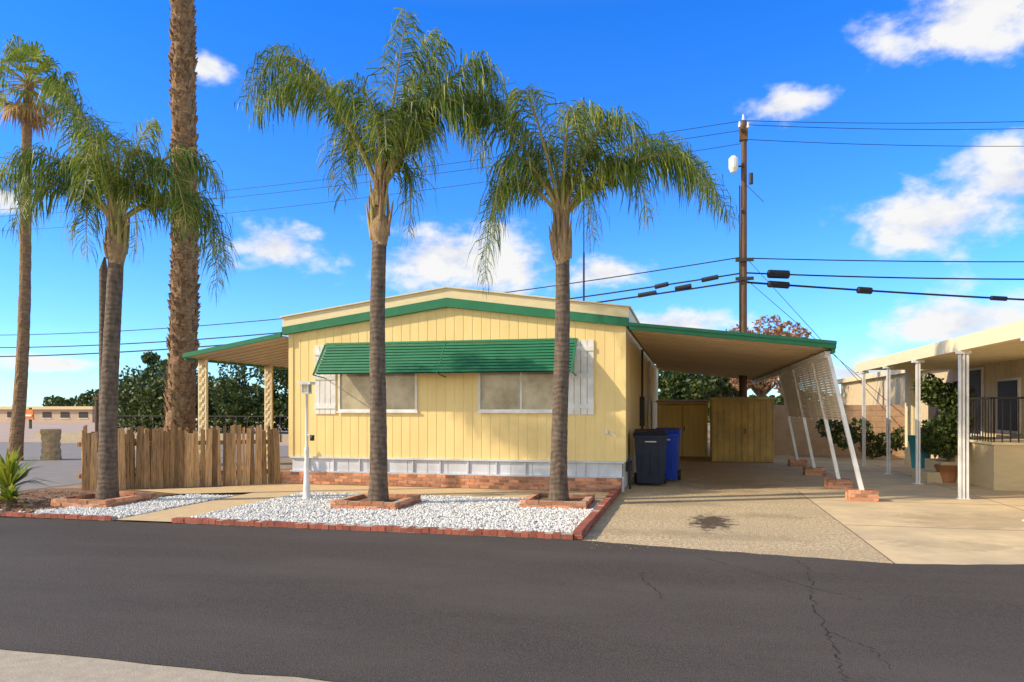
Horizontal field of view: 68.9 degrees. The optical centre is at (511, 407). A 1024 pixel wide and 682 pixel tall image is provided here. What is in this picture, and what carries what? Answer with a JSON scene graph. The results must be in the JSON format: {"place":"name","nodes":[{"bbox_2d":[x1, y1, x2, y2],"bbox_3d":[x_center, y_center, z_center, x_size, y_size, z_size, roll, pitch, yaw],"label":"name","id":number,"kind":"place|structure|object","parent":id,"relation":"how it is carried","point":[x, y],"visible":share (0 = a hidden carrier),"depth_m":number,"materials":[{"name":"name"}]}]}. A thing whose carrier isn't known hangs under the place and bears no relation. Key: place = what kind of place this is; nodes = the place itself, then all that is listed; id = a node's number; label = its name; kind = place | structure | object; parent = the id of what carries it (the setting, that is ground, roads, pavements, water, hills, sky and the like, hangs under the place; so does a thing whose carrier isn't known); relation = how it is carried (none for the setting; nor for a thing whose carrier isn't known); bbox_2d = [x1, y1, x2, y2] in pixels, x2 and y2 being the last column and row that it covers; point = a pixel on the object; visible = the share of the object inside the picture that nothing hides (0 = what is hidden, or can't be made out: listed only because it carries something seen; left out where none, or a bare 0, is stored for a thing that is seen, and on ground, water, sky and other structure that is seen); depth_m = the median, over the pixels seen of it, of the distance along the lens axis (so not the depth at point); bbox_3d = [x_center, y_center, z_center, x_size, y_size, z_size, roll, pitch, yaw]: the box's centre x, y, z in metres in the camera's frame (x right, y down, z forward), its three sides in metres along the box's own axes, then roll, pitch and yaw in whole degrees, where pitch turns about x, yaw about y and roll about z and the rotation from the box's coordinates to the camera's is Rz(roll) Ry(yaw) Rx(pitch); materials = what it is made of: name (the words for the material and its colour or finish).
{"place":"outdoors","nodes":[
{"label":"outdoors","id":0,"kind":"place"},
{"bbox_2d":[0,406,94,421],"bbox_3d":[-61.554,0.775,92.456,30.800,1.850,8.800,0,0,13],"label":"shop building","id":1,"kind":"structure","parent":0,"point":[64,413],"depth_m":86.13,"materials":[{"name":"beige paint"}]},
{"bbox_2d":[0,442,288,492],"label":"side street","id":2,"kind":"structure","parent":0,"point":[66,469],"depth_m":22.26,"materials":[{"name":"grey asphalt"}]},
{"bbox_2d":[0,34,81,460],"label":"fan palm","id":3,"kind":"object","parent":2,"relation":"on","point":[24,113],"visible":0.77,"depth_m":23.81,"materials":[{"name":"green plant"}]},
{"bbox_2d":[40,429,61,459],"bbox_3d":[-15.034,1.200,24.371,0.628,1.000,0.615,0,0,13],"label":"palm stump","id":4,"kind":"object","parent":2,"relation":"on","point":[50,444],"visible":1,"depth_m":24.15,"materials":[{"name":"beige plant"}]},
{"bbox_2d":[93,394,98,451],"bbox_3d":[-15.758,0.600,28.336,0.240,2.200,0.140,0,0,13],"label":"wooden post","id":5,"kind":"object","parent":2,"relation":"on","point":[96,398],"visible":0.7,"depth_m":28.28,"materials":[{"name":"brown wood"}]},
{"bbox_2d":[60,440,135,448],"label":"kerb","id":6,"kind":"structure","parent":2,"relation":"on","point":[68,441],"depth_m":35.76,"materials":[{"name":"concrete"}]},
{"bbox_2d":[0,422,288,445],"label":"parking lot","id":7,"kind":"structure","parent":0,"point":[38,426],"depth_m":60.50,"materials":[{"name":"grey concrete"}]},
{"bbox_2d":[25,408,33,428],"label":"orange sign","id":8,"kind":"object","parent":7,"relation":"on","point":[29,416],"visible":0.83,"depth_m":59.92,"materials":[{"name":"metal"}]},
{"bbox_2d":[139,351,167,381],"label":"tree","id":9,"kind":"object","parent":7,"relation":"on","point":[150,359],"visible":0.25,"depth_m":53.27,"materials":[{"name":"green plant"}]},
{"bbox_2d":[34,415,288,441],"bbox_3d":[-15.801,1.050,37.743,20.030,1.300,0.300,0,0,13],"label":"lot fence","id":10,"kind":"object","parent":7,"relation":"on","point":[77,436],"visible":0.29,"depth_m":38.13,"materials":[{"name":"metal"}]},
{"bbox_2d":[41,383,288,405],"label":"distant tree line","id":11,"kind":"object","parent":7,"relation":"on","point":[86,397],"visible":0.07,"depth_m":106.69,"materials":[{"name":"green plant"}]},
{"bbox_2d":[0,649,332,681],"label":"sidewalk","id":12,"kind":"structure","parent":0,"point":[20,666],"depth_m":4.77,"materials":[{"name":"concrete"}]},
{"bbox_2d":[116,483,609,521],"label":"path","id":13,"kind":"structure","parent":0,"point":[262,492],"depth_m":14.70,"materials":[{"name":"concrete"}]},
{"bbox_2d":[0,420,904,539],"bbox_3d":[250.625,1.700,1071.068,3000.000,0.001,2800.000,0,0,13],"label":"ground","id":14,"kind":"structure","parent":0,"point":[285,463],"depth_m":16.31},
{"bbox_2d":[0,485,237,516],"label":"soil bed","id":15,"kind":"object","parent":14,"relation":"on","point":[34,505],"visible":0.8,"depth_m":14.45,"materials":[{"name":"brown soil"}]},
{"bbox_2d":[0,446,63,507],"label":"yucca plant","id":16,"kind":"object","parent":15,"relation":"on","point":[11,471],"visible":0.98,"depth_m":12.98,"materials":[{"name":"green plant"}]},
{"bbox_2d":[0,493,63,512],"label":"border rocks","id":17,"kind":"object","parent":15,"relation":"on","point":[3,509],"visible":0.27,"depth_m":12.11,"materials":[{"name":"stone"}]},
{"bbox_2d":[50,491,155,507],"bbox_3d":[-7.148,1.610,13.123,1.114,0.144,1.224,0,0,13],"label":"brick planter","id":18,"kind":"object","parent":15,"relation":"on","point":[90,500],"visible":0.88,"depth_m":12.70,"materials":[{"name":"red brick"}]},
{"bbox_2d":[0,70,240,499],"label":"queen palm","id":19,"kind":"object","parent":18,"relation":"in","point":[92,166],"visible":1,"depth_m":13.06,"materials":[{"name":"green plant"}]},
{"bbox_2d":[77,424,280,490],"bbox_3d":[-6.927,1.023,16.681,3.688,1.354,3.809,0,0,13],"label":"wooden fence","id":20,"kind":"object","parent":14,"relation":"on","point":[159,454],"visible":0.78,"depth_m":15.83,"materials":[{"name":"brown wood"}]},
{"bbox_2d":[162,0,200,460],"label":"fan palm","id":21,"kind":"object","parent":14,"relation":"on","point":[180,389],"visible":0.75,"depth_m":21.73,"materials":[{"name":"brown plant"}]},
{"bbox_2d":[90,361,288,432],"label":"distant trees","id":22,"kind":"object","parent":14,"relation":"on","point":[148,396],"visible":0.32,"depth_m":48.27,"materials":[{"name":"green plant"}]},
{"bbox_2d":[182,333,288,479],"bbox_3d":[-5.094,0.014,22.415,2.505,3.372,11.270,0,0,13],"label":"patio cover","id":23,"kind":"object","parent":14,"relation":"on","point":[268,353],"visible":0.34,"depth_m":17.67,"materials":[{"name":"green paint"}]},
{"bbox_2d":[19,492,601,532],"bbox_3d":[-3.143,1.652,12.554,8.960,0.053,3.824,0,0,13],"label":"gravel bed","id":24,"kind":"object","parent":14,"relation":"on","point":[471,512],"visible":0.84,"depth_m":11.80,"materials":[{"name":"white gravel"}]},
{"bbox_2d":[297,382,314,499],"bbox_3d":[-3.735,0.615,13.599,0.270,2.170,0.200,0,0,13],"label":"lamp post","id":25,"kind":"object","parent":24,"relation":"on","point":[306,388],"visible":0.94,"depth_m":13.56,"materials":[{"name":"white metal"}]},
{"bbox_2d":[330,493,420,510],"bbox_3d":[-2.314,1.610,12.824,1.164,0.146,1.205,0,0,13],"label":"brick planter","id":26,"kind":"object","parent":24,"relation":"on","point":[394,502],"visible":0.87,"depth_m":12.36,"materials":[{"name":"red brick"}]},
{"bbox_2d":[233,7,528,501],"bbox_3d":[-2.294,-2.497,12.779,5.212,8.404,2.887,0,0,-3],"label":"queen palm","id":27,"kind":"object","parent":26,"relation":"in","point":[409,127],"visible":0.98,"depth_m":12.72,"materials":[{"name":"green plant"}]},
{"bbox_2d":[520,492,594,509],"bbox_3d":[0.818,1.610,12.930,1.116,0.143,1.272,0,0,13],"label":"brick planter","id":28,"kind":"object","parent":24,"relation":"on","point":[576,501],"visible":0.88,"depth_m":12.42,"materials":[{"name":"brick"}]},
{"bbox_2d":[456,83,740,500],"bbox_3d":[1.458,-1.956,12.871,4.868,7.315,3.348,0,0,13],"label":"queen palm","id":29,"kind":"object","parent":28,"relation":"in","point":[567,183],"visible":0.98,"depth_m":12.79,"materials":[{"name":"green plant"}]},
{"bbox_2d":[0,487,620,539],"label":"brick edging","id":30,"kind":"object","parent":14,"relation":"on","point":[584,527],"visible":1,"depth_m":10.39,"materials":[{"name":"red brick"}]},
{"bbox_2d":[274,471,621,491],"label":"brick wall","id":31,"kind":"structure","parent":14,"relation":"on","point":[492,482],"depth_m":15.55,"materials":[{"name":"red brick"}]},
{"bbox_2d":[74,388,836,424],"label":"distant hedge","id":32,"kind":"object","parent":14,"relation":"on","point":[779,401],"visible":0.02,"depth_m":70.23,"materials":[{"name":"green plant"}]},
{"bbox_2d":[289,307,657,461],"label":"walls","id":33,"kind":"structure","parent":14,"relation":"on","point":[447,421],"depth_m":15.92,"materials":[{"name":"yellow wood"}]},
{"bbox_2d":[314,345,335,413],"bbox_3d":[-4.143,-0.620,16.552,0.510,1.520,0.046,0,0,13],"label":"shutter","id":34,"kind":"object","parent":33,"relation":"attached to","point":[325,395],"visible":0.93,"depth_m":16.55,"materials":[{"name":"white paint"}]},
{"bbox_2d":[336,373,417,412],"bbox_3d":[-2.941,-0.468,16.267,1.900,1.165,0.057,0,0,13],"label":"window","id":35,"kind":"structure","parent":33,"relation":"attached to","point":[354,393],"depth_m":16.31,"materials":[{"name":"beige glass"}]},
{"bbox_2d":[312,338,576,378],"bbox_3d":[-1.474,-1.036,15.648,5.620,0.793,0.600,0,0,13],"label":"awning","id":36,"kind":"object","parent":33,"relation":"attached to","point":[464,356],"depth_m":15.60,"materials":[{"name":"green paint"}]},
{"bbox_2d":[290,452,635,491],"bbox_3d":[0.781,1.393,25.064,7.440,0.615,18.835,0,0,13],"label":"skirting","id":37,"kind":"object","parent":33,"relation":"attached to","point":[541,468],"visible":0.39,"depth_m":15.87,"materials":[{"name":"white metal"}]},
{"bbox_2d":[280,286,654,363],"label":"roof","id":38,"kind":"structure","parent":33,"relation":"on","point":[497,302],"depth_m":15.77,"materials":[{"name":"green paint"}]},
{"bbox_2d":[583,97,584,300],"bbox_3d":[2.222,-6.000,23.101,0.060,7.200,0.052,0,0,13],"label":"roof antenna","id":39,"kind":"object","parent":38,"relation":"on","point":[583,259],"visible":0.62,"depth_m":23.08,"materials":[{"name":"metal"}]},
{"bbox_2d":[477,372,553,412],"bbox_3d":[0.184,-0.468,15.535,1.900,1.165,0.057,0,0,13],"label":"window","id":40,"kind":"structure","parent":33,"relation":"attached to","point":[517,392],"depth_m":15.57,"materials":[{"name":"beige glass"}]},
{"bbox_2d":[568,340,593,414],"bbox_3d":[1.403,-0.620,15.255,0.540,1.520,0.046,0,0,13],"label":"shutter","id":41,"kind":"object","parent":33,"relation":"attached to","point":[577,400],"visible":0.81,"depth_m":15.24,"materials":[{"name":"white paint"}]},
{"bbox_2d":[626,349,650,488],"bbox_3d":[3.628,0.050,20.634,0.163,3.300,10.664,0,0,13],"label":"meter and pipes","id":42,"kind":"object","parent":33,"relation":"attached to","point":[642,424],"visible":0.81,"depth_m":20.51,"materials":[{"name":"metal"}]},
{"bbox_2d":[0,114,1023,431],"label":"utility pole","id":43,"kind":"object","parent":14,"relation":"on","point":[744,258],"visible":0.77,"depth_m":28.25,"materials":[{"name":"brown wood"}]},
{"bbox_2d":[658,369,725,399],"bbox_3d":[8.764,-0.606,38.945,4.107,4.655,3.751,0,0,32],"label":"tree","id":44,"kind":"object","parent":14,"relation":"on","point":[678,386],"visible":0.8,"depth_m":37.71,"materials":[{"name":"green plant"}]},
{"bbox_2d":[693,374,750,402],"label":"tree","id":45,"kind":"object","parent":14,"relation":"on","point":[727,389],"visible":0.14,"depth_m":40.45,"materials":[{"name":"green plant"}]},
{"bbox_2d":[726,314,805,396],"bbox_3d":[12.242,-1.436,36.304,3.806,6.297,3.466,0,0,13],"label":"autumn tree","id":46,"kind":"object","parent":14,"relation":"on","point":[763,388],"visible":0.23,"depth_m":35.97,"materials":[{"name":"red plant"}]},
{"bbox_2d":[773,327,811,400],"bbox_3d":[14.339,-1.214,38.684,2.710,5.849,2.441,0,0,13],"label":"autumn tree","id":47,"kind":"object","parent":14,"relation":"on","point":[778,386],"visible":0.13,"depth_m":38.55,"materials":[{"name":"red plant"}]},
{"bbox_2d":[774,405,904,455],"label":"block wall","id":48,"kind":"structure","parent":14,"relation":"on","point":[875,418],"depth_m":26.69,"materials":[{"name":"beige concrete"}]},
{"bbox_2d":[841,359,1023,457],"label":"walls","id":49,"kind":"structure","parent":14,"relation":"on","point":[851,393],"depth_m":22.57,"materials":[{"name":"beige paint"}]},
{"bbox_2d":[837,320,1023,383],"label":"roof","id":50,"kind":"structure","parent":49,"relation":"on","point":[1003,343],"depth_m":15.83,"materials":[{"name":"beige paint"}]},
{"bbox_2d":[928,367,1020,435],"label":"windows and door","id":51,"kind":"structure","parent":49,"relation":"attached to","point":[1008,387],"depth_m":18.08,"materials":[{"name":"white paint"}]},
{"bbox_2d":[0,517,1023,681],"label":"road","id":52,"kind":"structure","parent":0,"point":[345,605],"depth_m":6.28,"materials":[{"name":"grey asphalt"}]},
{"bbox_2d":[640,560,889,680],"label":"road cracks","id":53,"kind":"object","parent":52,"relation":"on","point":[814,612],"visible":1,"depth_m":6.05,"materials":[{"name":"black asphalt"}]},
{"bbox_2d":[0,0,1023,405],"label":"sky","id":54,"kind":"structure","parent":0,"point":[882,67],"materials":[{"name":"blue"}]},
{"bbox_2d":[583,444,891,562],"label":"driveway","id":55,"kind":"structure","parent":0,"point":[705,503],"depth_m":11.73,"materials":[{"name":"beige concrete"}]},
{"bbox_2d":[0,490,914,560],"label":"loose pebbles","id":56,"kind":"object","parent":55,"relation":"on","point":[38,502],"visible":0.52,"depth_m":13.01,"materials":[{"name":"grey gravel"}]},
{"bbox_2d":[633,429,667,483],"bbox_3d":[3.038,1.088,16.414,0.754,1.226,0.882,0,0,9],"label":"trash bin","id":57,"kind":"object","parent":55,"relation":"on","point":[650,450],"visible":1,"depth_m":16.06,"materials":[{"name":"plastic"}]},
{"bbox_2d":[655,428,681,479],"bbox_3d":[3.592,1.088,17.363,0.654,1.226,0.802,0,0,17],"label":"recycling bin","id":58,"kind":"object","parent":55,"relation":"on","point":[672,471],"visible":0.59,"depth_m":17.02,"materials":[{"name":"plastic"}]},
{"bbox_2d":[655,400,709,456],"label":"storage shed","id":59,"kind":"structure","parent":55,"relation":"on","point":[689,418],"depth_m":25.71,"materials":[{"name":"wood"}]},
{"bbox_2d":[708,397,776,461],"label":"storage shed","id":60,"kind":"structure","parent":55,"relation":"on","point":[741,429],"depth_m":23.18,"materials":[{"name":"wood"}]},
{"bbox_2d":[798,457,1023,564],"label":"neighbor driveway","id":61,"kind":"structure","parent":0,"point":[943,541],"depth_m":11.62,"materials":[{"name":"concrete"}]},
{"bbox_2d":[629,322,878,501],"bbox_3d":[6.389,-0.006,22.390,4.480,3.398,17.387,0,0,13],"label":"carport","id":62,"kind":"object","parent":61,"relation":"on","point":[756,358],"visible":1,"depth_m":16.72,"materials":[{"name":"green paint"}]},
{"bbox_2d":[815,412,904,458],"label":"shrubs","id":63,"kind":"object","parent":61,"relation":"on","point":[878,446],"visible":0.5,"depth_m":24.39,"materials":[{"name":"green plant"}]},
{"bbox_2d":[770,465,1023,562],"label":"driveway joints","id":64,"kind":"object","parent":61,"relation":"on","point":[899,526],"visible":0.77,"depth_m":12.10,"materials":[{"name":"concrete"}]},
{"bbox_2d":[908,435,930,467],"bbox_3d":[10.263,1.197,18.755,0.572,0.994,0.572,0,0,13],"label":"blue barrel","id":65,"kind":"object","parent":61,"relation":"on","point":[911,440],"visible":0.32,"depth_m":18.65,"materials":[{"name":"teal plastic"}]},
{"bbox_2d":[920,407,954,454],"bbox_3d":[10.369,0.778,18.006,1.060,1.832,1.172,0,0,13],"label":"potted shrub","id":66,"kind":"object","parent":61,"relation":"on","point":[922,450],"visible":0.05,"depth_m":18.21,"materials":[{"name":"green plant"}]},
{"bbox_2d":[859,337,1023,520],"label":"carport posts","id":67,"kind":"object","parent":61,"relation":"on","point":[912,413],"visible":0.94,"depth_m":16.56,"materials":[{"name":"white metal"}]},
{"bbox_2d":[911,373,977,482],"bbox_3d":[9.829,0.442,16.919,1.340,2.504,1.231,0,0,13],"label":"potted tree","id":68,"kind":"object","parent":61,"relation":"on","point":[940,433],"visible":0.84,"depth_m":16.79,"materials":[{"name":"green plant"}]},
{"bbox_2d":[912,397,1023,490],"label":"porch","id":69,"kind":"object","parent":61,"relation":"on","point":[996,463],"visible":0.57,"depth_m":15.63,"materials":[{"name":"beige paint"}]}
]}

